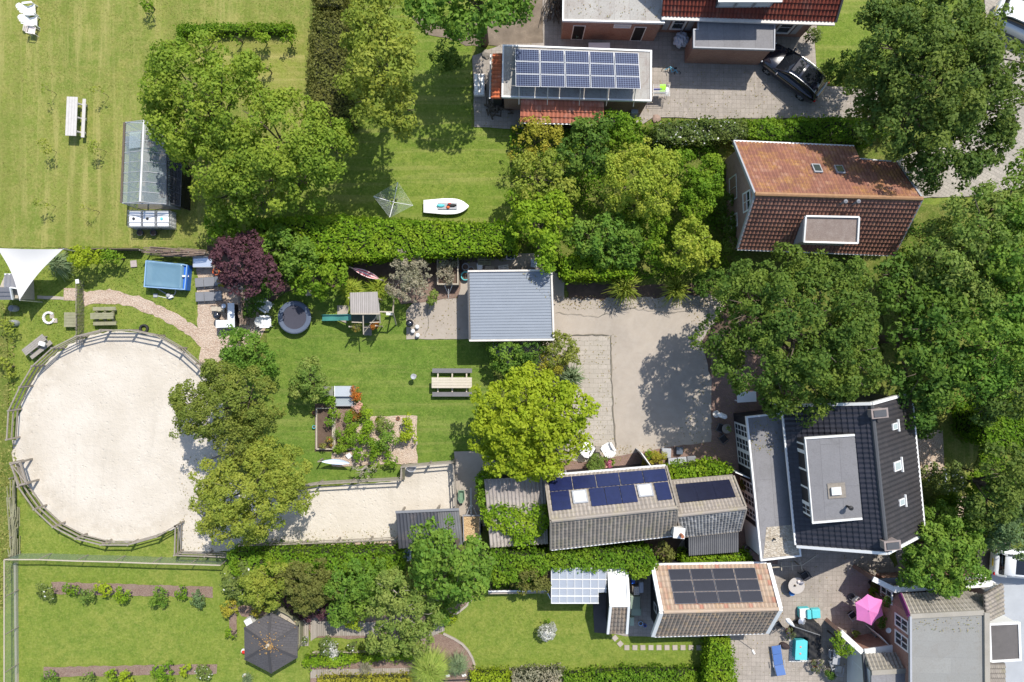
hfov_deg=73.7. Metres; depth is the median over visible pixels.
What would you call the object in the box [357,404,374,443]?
shrub
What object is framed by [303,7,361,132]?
hedge
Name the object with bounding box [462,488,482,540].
trailer
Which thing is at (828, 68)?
shrub
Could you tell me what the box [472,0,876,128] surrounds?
driveway
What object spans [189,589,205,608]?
shrub
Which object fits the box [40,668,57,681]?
shrub
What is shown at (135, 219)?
water tank
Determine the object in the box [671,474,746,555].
shed
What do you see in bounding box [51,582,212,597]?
soil bed
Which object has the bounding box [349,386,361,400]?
plant
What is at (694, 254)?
tree
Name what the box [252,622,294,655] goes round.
fallen leaves
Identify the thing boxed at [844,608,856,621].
patio chair
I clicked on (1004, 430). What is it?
hedge
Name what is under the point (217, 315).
kettle barbecue
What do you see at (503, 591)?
garden wall
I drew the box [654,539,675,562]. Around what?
shrub
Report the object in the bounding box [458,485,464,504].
wheelbarrow
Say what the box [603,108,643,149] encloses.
shrub
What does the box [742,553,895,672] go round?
leaf litter
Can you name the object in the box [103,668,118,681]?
shrub
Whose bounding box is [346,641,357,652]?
shrub
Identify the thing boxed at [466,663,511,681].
hedge
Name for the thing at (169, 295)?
pool pump
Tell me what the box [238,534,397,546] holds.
rail fence
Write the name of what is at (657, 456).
flower pot
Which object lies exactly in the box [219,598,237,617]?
shrub
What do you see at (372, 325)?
flower basket
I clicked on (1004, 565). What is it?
parked car
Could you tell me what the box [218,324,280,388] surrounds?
shrub
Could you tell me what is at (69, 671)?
soil bed
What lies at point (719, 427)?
patio chair
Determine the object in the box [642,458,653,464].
flower pot
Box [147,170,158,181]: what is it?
tomato plant
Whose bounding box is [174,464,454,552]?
sand
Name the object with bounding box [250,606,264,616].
shrub
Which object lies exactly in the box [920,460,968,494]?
shrub
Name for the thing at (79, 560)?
netting fence
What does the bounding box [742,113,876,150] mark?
hedge
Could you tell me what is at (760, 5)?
window
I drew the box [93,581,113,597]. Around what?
shrub
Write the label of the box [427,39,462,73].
shrub
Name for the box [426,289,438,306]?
shrub
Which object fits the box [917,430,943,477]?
gravel
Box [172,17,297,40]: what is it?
hedge
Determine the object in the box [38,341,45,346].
metal box
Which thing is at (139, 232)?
flower pot
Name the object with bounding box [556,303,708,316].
path edge
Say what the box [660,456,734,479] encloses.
hedge
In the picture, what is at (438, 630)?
path
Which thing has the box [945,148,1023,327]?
tree
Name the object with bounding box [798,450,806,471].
window
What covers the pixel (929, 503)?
ground cover
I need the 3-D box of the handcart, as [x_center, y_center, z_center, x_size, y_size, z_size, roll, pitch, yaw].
[-2.209,-17.450,46.321,0.860,0.717,1.741,0,90,0]
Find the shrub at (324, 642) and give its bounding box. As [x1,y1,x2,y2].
[318,635,330,656]
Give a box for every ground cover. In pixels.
[231,568,461,608]
[264,257,346,284]
[474,576,532,591]
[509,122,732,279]
[657,118,898,139]
[897,215,1023,539]
[919,499,972,543]
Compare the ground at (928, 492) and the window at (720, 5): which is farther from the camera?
the ground at (928, 492)
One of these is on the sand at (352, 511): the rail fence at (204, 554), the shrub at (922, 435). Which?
the rail fence at (204, 554)
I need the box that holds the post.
[402,468,404,479]
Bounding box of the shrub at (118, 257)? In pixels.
[99,248,125,264]
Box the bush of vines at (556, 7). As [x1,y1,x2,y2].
[541,0,561,23]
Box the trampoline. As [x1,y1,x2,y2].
[278,301,312,333]
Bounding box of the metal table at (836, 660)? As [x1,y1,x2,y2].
[829,646,840,664]
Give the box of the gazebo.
[244,605,303,673]
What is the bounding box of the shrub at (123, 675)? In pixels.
[118,669,133,681]
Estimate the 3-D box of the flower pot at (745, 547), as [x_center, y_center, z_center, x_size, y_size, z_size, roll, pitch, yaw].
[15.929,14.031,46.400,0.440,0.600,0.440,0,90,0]
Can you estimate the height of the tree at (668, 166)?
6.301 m
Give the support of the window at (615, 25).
in the house at (743, 32)
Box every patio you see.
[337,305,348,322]
[406,253,723,461]
[553,336,613,460]
[554,331,777,563]
[567,282,719,300]
[593,593,606,632]
[612,545,918,681]
[675,539,806,568]
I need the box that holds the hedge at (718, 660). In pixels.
[697,635,739,681]
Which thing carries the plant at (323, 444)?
on the soil bed at (324, 431)
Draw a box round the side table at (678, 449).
[675,446,682,454]
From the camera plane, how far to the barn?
42.93 m
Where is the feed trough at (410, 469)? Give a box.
[406,467,415,471]
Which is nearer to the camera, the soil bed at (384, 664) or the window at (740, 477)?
the window at (740, 477)
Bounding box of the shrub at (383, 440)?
[374,430,400,451]
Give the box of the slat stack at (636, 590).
[634,586,638,594]
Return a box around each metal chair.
[826,647,833,658]
[826,656,837,670]
[833,665,843,676]
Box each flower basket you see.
[351,323,361,332]
[370,320,379,328]
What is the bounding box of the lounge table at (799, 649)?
[792,637,807,659]
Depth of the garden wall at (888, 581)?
44.19 m
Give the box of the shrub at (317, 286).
[289,257,348,302]
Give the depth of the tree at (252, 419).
40.98 m
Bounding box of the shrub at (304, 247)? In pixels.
[255,222,320,280]
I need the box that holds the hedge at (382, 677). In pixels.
[316,669,416,681]
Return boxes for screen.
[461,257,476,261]
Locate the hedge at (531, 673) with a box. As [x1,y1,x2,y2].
[509,662,566,681]
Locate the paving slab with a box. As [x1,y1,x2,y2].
[130,260,136,266]
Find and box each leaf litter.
[180,455,217,549]
[239,527,396,544]
[407,296,459,338]
[475,43,853,126]
[561,294,710,309]
[562,442,715,467]
[566,0,660,16]
[573,334,616,453]
[677,298,757,452]
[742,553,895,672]
[750,418,783,454]
[914,617,983,632]
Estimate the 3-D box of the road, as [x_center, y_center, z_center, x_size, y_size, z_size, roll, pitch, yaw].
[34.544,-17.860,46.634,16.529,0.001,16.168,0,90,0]
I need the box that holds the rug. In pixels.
[789,638,808,661]
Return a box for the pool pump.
[156,288,175,298]
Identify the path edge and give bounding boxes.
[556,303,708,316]
[610,339,616,445]
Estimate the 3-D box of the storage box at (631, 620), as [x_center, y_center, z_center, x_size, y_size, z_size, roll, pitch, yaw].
[8.100,18.952,46.380,0.300,0.600,0.600,0,90,0]
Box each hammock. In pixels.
[318,458,354,464]
[349,266,385,281]
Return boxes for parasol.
[716,412,726,418]
[786,618,793,626]
[847,593,882,624]
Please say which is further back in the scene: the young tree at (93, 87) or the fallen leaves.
the young tree at (93, 87)
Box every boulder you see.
[482,49,490,58]
[652,114,660,122]
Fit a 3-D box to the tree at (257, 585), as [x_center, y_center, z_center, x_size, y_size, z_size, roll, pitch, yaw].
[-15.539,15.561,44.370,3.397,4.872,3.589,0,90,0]
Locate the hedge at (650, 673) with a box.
[559,660,704,681]
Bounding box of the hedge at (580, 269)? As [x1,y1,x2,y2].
[557,252,637,284]
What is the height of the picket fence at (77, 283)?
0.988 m
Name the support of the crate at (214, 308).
on the path at (204, 334)
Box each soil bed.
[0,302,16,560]
[44,664,216,677]
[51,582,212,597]
[207,245,463,302]
[229,605,236,636]
[231,552,456,615]
[238,605,425,639]
[310,653,418,681]
[315,403,353,450]
[336,408,353,447]
[412,633,473,681]
[447,585,472,612]
[475,537,681,587]
[702,294,798,400]
[880,203,1023,567]
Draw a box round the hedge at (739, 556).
[673,546,753,562]
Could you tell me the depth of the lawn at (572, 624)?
46.69 m
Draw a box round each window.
[613,24,631,28]
[669,21,687,29]
[716,3,735,7]
[729,174,736,201]
[734,3,754,7]
[734,421,746,438]
[736,435,748,452]
[737,448,749,468]
[740,477,752,495]
[741,489,753,508]
[742,189,750,212]
[746,504,755,521]
[752,3,772,7]
[775,24,795,33]
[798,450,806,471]
[801,484,809,504]
[802,501,810,516]
[880,585,892,604]
[894,612,907,634]
[894,629,907,652]
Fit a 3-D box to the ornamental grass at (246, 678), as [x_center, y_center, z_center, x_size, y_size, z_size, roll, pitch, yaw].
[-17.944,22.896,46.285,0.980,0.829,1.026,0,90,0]
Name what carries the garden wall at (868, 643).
on the ground at (928, 492)
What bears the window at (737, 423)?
in the house at (844, 476)
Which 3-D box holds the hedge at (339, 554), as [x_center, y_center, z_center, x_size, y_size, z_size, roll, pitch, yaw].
[-12.816,14.541,45.503,12.232,2.623,2.495,0,90,0]
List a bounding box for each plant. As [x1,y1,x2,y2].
[146,183,159,195]
[147,159,159,169]
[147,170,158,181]
[148,147,160,155]
[318,436,333,448]
[324,395,341,427]
[333,410,359,454]
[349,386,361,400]
[350,407,361,420]
[351,401,362,412]
[370,412,394,433]
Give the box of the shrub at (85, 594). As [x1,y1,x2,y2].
[78,587,95,603]
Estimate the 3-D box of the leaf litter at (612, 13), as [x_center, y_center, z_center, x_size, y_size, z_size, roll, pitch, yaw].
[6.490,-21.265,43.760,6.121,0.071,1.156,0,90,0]
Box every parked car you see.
[760,43,829,103]
[989,546,1023,578]
[990,0,1023,40]
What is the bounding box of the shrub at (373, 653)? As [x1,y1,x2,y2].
[366,636,381,655]
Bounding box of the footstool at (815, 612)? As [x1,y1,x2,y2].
[809,607,820,617]
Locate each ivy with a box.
[473,467,496,509]
[480,501,549,548]
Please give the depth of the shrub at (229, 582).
44.35 m
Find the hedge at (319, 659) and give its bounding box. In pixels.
[302,647,417,670]
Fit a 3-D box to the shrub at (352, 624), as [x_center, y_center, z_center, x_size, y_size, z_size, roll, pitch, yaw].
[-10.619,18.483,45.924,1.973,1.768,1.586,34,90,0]
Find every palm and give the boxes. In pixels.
[601,275,641,305]
[659,271,693,305]
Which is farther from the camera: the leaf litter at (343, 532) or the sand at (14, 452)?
the sand at (14, 452)
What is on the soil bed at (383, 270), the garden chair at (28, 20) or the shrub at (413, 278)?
the shrub at (413, 278)
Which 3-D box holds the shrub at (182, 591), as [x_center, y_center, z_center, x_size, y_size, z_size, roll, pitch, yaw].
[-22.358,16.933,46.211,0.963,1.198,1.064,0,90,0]
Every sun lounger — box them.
[195,275,220,287]
[195,290,222,301]
[770,645,785,675]
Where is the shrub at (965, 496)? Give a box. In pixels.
[961,490,1004,548]
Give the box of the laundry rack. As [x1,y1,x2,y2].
[652,84,669,97]
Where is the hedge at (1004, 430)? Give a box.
[948,396,1023,451]
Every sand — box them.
[11,440,19,466]
[16,331,227,540]
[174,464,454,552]
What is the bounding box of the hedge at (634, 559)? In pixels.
[487,540,658,588]
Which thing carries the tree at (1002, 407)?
on the soil bed at (929, 211)
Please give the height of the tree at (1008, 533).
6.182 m
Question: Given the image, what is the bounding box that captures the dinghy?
[424,198,468,213]
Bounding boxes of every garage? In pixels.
[467,269,554,340]
[489,44,651,127]
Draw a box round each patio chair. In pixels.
[715,423,722,432]
[717,433,728,444]
[774,621,783,631]
[798,569,812,580]
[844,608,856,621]
[849,593,860,604]
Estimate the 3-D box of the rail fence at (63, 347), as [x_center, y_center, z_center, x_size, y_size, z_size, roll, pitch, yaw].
[-27.878,1.978,46.035,13.952,1.330,5.195,-18,90,0]
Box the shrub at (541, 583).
[510,561,551,595]
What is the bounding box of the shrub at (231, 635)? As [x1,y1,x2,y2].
[225,626,236,638]
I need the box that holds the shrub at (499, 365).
[485,341,527,375]
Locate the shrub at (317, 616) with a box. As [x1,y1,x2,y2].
[275,592,335,622]
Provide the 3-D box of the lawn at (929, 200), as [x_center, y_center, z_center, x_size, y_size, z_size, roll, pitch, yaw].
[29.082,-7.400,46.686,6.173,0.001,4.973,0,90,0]
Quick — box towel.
[660,84,665,91]
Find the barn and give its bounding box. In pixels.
[544,448,678,550]
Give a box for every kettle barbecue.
[213,311,222,318]
[406,319,413,326]
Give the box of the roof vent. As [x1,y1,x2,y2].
[125,136,139,147]
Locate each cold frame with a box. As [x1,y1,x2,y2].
[168,148,191,210]
[334,386,355,396]
[335,396,353,405]
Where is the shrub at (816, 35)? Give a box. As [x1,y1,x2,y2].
[803,26,822,43]
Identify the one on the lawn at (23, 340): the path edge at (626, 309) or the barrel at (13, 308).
the barrel at (13, 308)
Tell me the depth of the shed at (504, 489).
44.36 m
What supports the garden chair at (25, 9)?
on the lawn at (55, 169)
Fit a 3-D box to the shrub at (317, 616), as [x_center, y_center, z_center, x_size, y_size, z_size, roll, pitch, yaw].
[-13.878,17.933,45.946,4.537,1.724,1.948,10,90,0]
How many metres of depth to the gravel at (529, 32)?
46.66 m
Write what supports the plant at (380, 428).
on the lawn at (433, 355)
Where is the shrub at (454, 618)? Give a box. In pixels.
[436,610,456,624]
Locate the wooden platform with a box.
[64,312,78,326]
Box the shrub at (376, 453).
[352,436,397,468]
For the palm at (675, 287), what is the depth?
45.12 m
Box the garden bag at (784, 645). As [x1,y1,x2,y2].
[780,642,789,648]
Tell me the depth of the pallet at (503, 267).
46.19 m
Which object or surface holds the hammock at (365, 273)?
on the lawn at (433, 355)
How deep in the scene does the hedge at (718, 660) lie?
44.94 m
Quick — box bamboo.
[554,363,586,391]
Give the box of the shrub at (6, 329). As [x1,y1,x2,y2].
[0,319,18,341]
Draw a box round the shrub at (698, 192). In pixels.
[675,148,724,223]
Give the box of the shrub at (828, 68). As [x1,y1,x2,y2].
[819,48,865,86]
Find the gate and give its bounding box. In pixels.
[9,458,39,485]
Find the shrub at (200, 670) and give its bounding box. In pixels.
[194,664,211,681]
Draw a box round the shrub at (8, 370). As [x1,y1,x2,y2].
[0,356,16,379]
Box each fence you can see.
[3,560,18,681]
[4,553,227,565]
[5,329,203,440]
[6,477,20,556]
[10,462,184,545]
[58,248,145,250]
[75,279,84,345]
[139,246,209,256]
[173,520,235,558]
[238,294,249,324]
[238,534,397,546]
[275,609,297,623]
[305,459,454,486]
[452,460,457,507]
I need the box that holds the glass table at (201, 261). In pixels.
[193,256,213,266]
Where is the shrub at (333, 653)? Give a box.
[324,640,339,659]
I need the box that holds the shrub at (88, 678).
[79,671,96,681]
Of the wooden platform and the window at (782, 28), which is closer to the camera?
the window at (782, 28)
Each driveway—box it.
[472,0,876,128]
[977,543,1010,579]
[992,574,1023,681]
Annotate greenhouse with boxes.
[120,120,180,209]
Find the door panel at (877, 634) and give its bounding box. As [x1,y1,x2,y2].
[865,624,888,644]
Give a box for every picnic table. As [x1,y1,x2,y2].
[22,334,52,358]
[65,97,86,137]
[90,307,116,324]
[432,368,471,395]
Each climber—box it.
[827,630,855,658]
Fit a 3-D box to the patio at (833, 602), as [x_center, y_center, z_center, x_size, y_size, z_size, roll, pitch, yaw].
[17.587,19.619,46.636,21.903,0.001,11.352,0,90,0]
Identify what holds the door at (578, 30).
in the house at (743, 32)
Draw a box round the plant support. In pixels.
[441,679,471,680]
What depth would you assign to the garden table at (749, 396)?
45.94 m
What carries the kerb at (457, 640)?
on the ground at (928, 492)
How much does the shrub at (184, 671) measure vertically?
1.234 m
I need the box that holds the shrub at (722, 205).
[713,191,742,261]
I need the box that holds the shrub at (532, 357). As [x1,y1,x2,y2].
[511,341,545,375]
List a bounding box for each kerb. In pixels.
[312,650,416,652]
[443,600,475,668]
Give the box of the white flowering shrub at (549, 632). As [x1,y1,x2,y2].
[537,618,556,641]
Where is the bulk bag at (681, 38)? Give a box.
[673,31,688,48]
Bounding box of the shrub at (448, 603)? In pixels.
[429,564,491,625]
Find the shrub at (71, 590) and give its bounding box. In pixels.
[61,582,80,595]
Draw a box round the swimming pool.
[144,260,192,290]
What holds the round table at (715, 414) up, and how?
on the patio at (725, 391)
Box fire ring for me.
[42,311,57,323]
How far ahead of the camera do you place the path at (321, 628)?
46.62 m
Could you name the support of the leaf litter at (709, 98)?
on the driveway at (743, 103)
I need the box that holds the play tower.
[321,292,396,334]
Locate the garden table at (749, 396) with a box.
[735,391,756,402]
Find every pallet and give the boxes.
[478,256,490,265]
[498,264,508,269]
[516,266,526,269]
[672,39,684,50]
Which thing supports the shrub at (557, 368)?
on the patio at (660, 375)
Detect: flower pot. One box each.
[136,229,143,235]
[150,229,157,235]
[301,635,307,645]
[461,271,466,279]
[586,453,608,469]
[604,459,612,467]
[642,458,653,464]
[645,449,653,459]
[649,450,667,464]
[739,480,744,490]
[743,544,750,551]
[785,627,796,639]
[809,659,824,673]
[823,668,836,680]
[850,628,860,637]
[868,580,878,587]
[868,587,878,597]
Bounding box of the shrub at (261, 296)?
[238,273,283,317]
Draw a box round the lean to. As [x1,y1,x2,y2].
[546,568,606,603]
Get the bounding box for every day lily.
[335,276,365,307]
[364,274,390,302]
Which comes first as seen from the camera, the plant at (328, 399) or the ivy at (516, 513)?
the ivy at (516, 513)
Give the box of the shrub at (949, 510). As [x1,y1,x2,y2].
[924,496,978,539]
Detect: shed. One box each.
[484,474,547,547]
[606,567,629,633]
[650,557,782,636]
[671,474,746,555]
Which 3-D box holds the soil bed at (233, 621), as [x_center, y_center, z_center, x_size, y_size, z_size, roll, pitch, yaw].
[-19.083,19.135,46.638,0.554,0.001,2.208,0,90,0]
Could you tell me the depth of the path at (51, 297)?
46.66 m
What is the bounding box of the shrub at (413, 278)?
[384,246,432,301]
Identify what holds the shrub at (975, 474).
on the lawn at (965, 454)
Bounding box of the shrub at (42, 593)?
[35,581,54,601]
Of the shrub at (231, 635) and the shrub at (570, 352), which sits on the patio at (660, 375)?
the shrub at (570, 352)
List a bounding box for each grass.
[0,303,16,609]
[46,251,73,280]
[242,672,253,681]
[357,661,373,674]
[406,643,451,681]
[445,650,470,677]
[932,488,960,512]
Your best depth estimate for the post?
45.95 m
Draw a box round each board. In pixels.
[14,562,18,681]
[324,386,332,395]
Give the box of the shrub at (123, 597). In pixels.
[112,585,130,603]
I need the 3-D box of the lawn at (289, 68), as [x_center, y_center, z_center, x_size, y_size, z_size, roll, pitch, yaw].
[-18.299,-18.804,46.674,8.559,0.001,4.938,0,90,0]
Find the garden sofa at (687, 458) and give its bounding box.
[667,456,695,463]
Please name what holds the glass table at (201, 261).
on the path at (204, 334)
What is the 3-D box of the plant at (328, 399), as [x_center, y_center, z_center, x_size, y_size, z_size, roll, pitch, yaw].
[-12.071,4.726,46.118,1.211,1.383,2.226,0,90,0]
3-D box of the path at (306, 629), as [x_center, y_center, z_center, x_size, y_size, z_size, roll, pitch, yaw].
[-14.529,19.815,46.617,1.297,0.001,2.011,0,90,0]
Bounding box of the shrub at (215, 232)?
[202,206,282,249]
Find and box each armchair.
[23,24,38,36]
[797,606,811,618]
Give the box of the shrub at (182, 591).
[174,585,187,599]
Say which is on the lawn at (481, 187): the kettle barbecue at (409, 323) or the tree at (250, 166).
the tree at (250, 166)
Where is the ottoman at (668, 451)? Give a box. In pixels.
[661,448,670,457]
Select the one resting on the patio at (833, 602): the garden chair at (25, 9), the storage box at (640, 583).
the storage box at (640, 583)
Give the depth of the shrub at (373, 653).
45.77 m
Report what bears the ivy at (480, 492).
attached to the shed at (504, 489)
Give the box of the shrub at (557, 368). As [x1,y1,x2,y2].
[538,352,567,374]
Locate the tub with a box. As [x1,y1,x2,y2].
[462,263,468,269]
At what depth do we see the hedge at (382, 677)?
46.19 m
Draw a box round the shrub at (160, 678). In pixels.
[149,660,174,681]
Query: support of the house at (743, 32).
on the ground at (928, 492)
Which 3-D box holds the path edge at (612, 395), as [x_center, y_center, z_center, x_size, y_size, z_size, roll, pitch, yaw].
[6.878,3.450,46.584,0.200,0.001,7.774,-3,90,0]
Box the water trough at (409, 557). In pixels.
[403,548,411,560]
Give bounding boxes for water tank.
[128,210,148,229]
[141,210,162,229]
[156,210,176,229]
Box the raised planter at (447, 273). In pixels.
[436,255,458,285]
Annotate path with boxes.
[37,295,63,299]
[64,288,77,300]
[83,265,265,379]
[298,621,308,645]
[311,618,378,640]
[311,668,415,677]
[332,415,417,466]
[429,624,444,635]
[454,451,499,525]
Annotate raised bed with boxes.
[316,407,333,449]
[334,402,355,449]
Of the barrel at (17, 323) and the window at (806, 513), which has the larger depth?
the barrel at (17, 323)
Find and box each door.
[571,25,585,39]
[629,27,646,40]
[636,448,649,465]
[727,467,749,478]
[744,519,758,554]
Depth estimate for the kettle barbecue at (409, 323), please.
45.74 m
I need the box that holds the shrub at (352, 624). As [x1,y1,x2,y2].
[340,603,364,631]
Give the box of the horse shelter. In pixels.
[395,504,462,548]
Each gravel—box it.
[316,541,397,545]
[382,272,461,303]
[412,0,542,46]
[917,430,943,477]
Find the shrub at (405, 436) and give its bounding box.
[399,412,417,443]
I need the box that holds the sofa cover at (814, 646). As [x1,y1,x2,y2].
[790,618,821,658]
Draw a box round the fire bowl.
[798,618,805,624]
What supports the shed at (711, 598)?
on the ground at (928, 492)
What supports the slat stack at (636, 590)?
on the patio at (833, 602)
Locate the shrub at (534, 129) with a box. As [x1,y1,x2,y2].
[507,115,563,159]
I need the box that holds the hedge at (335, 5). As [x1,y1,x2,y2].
[311,0,351,20]
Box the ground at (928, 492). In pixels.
[0,0,1023,681]
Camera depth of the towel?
45.75 m
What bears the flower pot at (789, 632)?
on the ground at (928, 492)
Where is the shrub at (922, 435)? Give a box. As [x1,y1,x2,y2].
[916,410,943,439]
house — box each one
[561,0,843,64]
[725,140,923,255]
[727,394,925,560]
[847,582,1021,681]
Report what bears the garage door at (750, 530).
in the house at (844, 476)
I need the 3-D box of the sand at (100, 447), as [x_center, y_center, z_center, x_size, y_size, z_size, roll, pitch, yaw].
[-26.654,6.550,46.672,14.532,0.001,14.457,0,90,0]
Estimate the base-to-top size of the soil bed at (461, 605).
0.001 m
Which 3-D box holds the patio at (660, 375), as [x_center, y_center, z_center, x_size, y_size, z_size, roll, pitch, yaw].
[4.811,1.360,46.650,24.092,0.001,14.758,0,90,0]
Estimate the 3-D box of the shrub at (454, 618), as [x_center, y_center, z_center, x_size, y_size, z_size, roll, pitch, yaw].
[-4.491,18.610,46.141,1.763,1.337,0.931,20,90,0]
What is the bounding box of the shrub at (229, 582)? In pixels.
[219,560,253,604]
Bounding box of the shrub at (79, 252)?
[66,244,101,268]
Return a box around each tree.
[32,198,55,209]
[36,138,55,153]
[41,83,56,94]
[86,139,105,154]
[89,86,108,96]
[136,28,268,176]
[139,0,155,12]
[167,358,286,465]
[173,29,186,48]
[187,434,319,548]
[188,87,358,228]
[208,228,285,298]
[229,34,243,45]
[237,560,289,612]
[252,30,270,44]
[258,62,273,73]
[274,556,342,617]
[279,31,297,45]
[287,355,331,403]
[322,557,387,628]
[332,0,419,140]
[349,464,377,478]
[364,566,444,658]
[400,0,537,48]
[407,514,498,604]
[467,360,600,482]
[503,188,572,274]
[508,148,580,208]
[556,111,613,178]
[560,211,644,269]
[600,137,681,220]
[659,214,720,273]
[688,241,891,427]
[840,0,1023,195]
[873,251,977,429]
[895,512,991,599]
[906,174,1023,319]
[928,313,1023,404]
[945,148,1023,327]
[948,439,1023,532]
[951,357,1023,427]
[980,500,1023,560]
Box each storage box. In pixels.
[244,615,256,625]
[531,259,536,267]
[588,43,609,47]
[629,614,633,625]
[630,109,637,116]
[630,592,639,608]
[630,607,640,615]
[631,583,637,591]
[637,578,642,592]
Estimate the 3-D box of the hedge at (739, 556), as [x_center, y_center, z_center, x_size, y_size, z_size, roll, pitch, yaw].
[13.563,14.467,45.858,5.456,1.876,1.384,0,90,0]
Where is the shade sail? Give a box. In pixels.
[0,248,88,302]
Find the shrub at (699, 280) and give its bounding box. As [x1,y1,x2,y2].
[692,266,731,303]
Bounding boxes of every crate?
[142,186,156,196]
[145,177,160,187]
[211,306,217,310]
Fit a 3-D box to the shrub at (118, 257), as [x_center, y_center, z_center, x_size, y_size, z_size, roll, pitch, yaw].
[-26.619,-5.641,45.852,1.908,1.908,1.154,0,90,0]
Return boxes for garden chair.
[15,1,38,16]
[17,13,39,27]
[254,315,272,327]
[255,299,274,312]
[580,442,594,457]
[600,442,615,457]
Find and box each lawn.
[0,0,310,247]
[0,247,206,439]
[0,484,410,681]
[186,30,306,100]
[222,281,493,485]
[271,0,513,222]
[442,592,703,674]
[815,0,978,86]
[922,197,980,204]
[941,413,979,496]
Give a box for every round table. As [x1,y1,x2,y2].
[713,410,719,417]
[722,424,731,432]
[788,577,804,593]
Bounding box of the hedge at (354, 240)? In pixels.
[243,212,522,266]
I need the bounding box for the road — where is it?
[899,0,1023,197]
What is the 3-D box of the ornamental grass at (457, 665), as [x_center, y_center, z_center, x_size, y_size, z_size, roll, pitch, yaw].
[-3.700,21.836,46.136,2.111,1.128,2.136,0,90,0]
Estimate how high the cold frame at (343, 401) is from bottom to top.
0.350 m
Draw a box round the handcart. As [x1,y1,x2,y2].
[473,69,485,96]
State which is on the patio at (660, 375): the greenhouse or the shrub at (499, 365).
the shrub at (499, 365)
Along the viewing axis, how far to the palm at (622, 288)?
45.11 m
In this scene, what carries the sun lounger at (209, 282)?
on the path at (204, 334)
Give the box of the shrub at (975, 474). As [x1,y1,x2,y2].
[962,448,1005,495]
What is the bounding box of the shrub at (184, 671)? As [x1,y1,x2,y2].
[178,663,191,677]
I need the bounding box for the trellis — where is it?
[767,555,816,570]
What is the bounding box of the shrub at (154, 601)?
[147,585,168,607]
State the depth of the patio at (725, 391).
46.63 m
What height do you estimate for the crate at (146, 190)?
0.625 m
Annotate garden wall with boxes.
[488,586,550,598]
[825,618,892,653]
[852,564,995,592]
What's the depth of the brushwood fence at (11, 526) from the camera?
46.18 m
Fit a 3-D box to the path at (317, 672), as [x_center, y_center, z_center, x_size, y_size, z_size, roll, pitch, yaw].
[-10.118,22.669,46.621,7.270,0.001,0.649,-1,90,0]
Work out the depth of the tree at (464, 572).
39.63 m
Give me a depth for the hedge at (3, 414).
46.62 m
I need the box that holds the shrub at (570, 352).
[538,329,581,368]
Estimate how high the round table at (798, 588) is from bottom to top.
0.770 m
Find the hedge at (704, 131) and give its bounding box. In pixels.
[647,113,749,152]
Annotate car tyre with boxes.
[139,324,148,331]
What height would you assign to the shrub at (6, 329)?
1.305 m
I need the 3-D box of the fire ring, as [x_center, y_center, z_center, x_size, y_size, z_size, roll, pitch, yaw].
[-31.556,-1.586,46.620,0.991,0.170,0.875,0,90,0]
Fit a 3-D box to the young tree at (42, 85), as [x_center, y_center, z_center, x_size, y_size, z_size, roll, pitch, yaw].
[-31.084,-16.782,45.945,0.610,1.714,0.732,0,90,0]
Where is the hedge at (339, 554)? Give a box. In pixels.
[225,536,412,577]
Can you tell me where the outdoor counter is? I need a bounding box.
[216,303,238,327]
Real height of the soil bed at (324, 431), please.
0.001 m
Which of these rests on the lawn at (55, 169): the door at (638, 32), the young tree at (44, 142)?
the young tree at (44, 142)
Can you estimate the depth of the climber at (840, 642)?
44.44 m
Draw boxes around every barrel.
[8,305,18,311]
[9,320,19,325]
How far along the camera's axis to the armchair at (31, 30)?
46.23 m
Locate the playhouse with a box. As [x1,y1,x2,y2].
[0,273,34,299]
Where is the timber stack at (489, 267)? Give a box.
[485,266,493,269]
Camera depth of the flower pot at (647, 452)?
46.22 m
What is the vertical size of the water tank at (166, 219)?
1.140 m
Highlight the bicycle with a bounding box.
[661,65,680,73]
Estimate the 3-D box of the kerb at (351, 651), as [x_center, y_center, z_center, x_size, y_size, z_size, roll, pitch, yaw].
[-10.010,21.151,46.500,7.104,0.200,0.060,-1,90,0]
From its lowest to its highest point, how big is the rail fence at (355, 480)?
1.330 m
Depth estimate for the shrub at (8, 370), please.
45.89 m
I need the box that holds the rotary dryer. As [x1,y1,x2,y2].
[374,182,412,215]
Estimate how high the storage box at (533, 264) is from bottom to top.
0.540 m
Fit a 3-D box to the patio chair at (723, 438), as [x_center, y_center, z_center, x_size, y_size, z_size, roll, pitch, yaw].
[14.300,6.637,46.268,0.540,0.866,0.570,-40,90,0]
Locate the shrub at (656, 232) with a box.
[618,205,672,268]

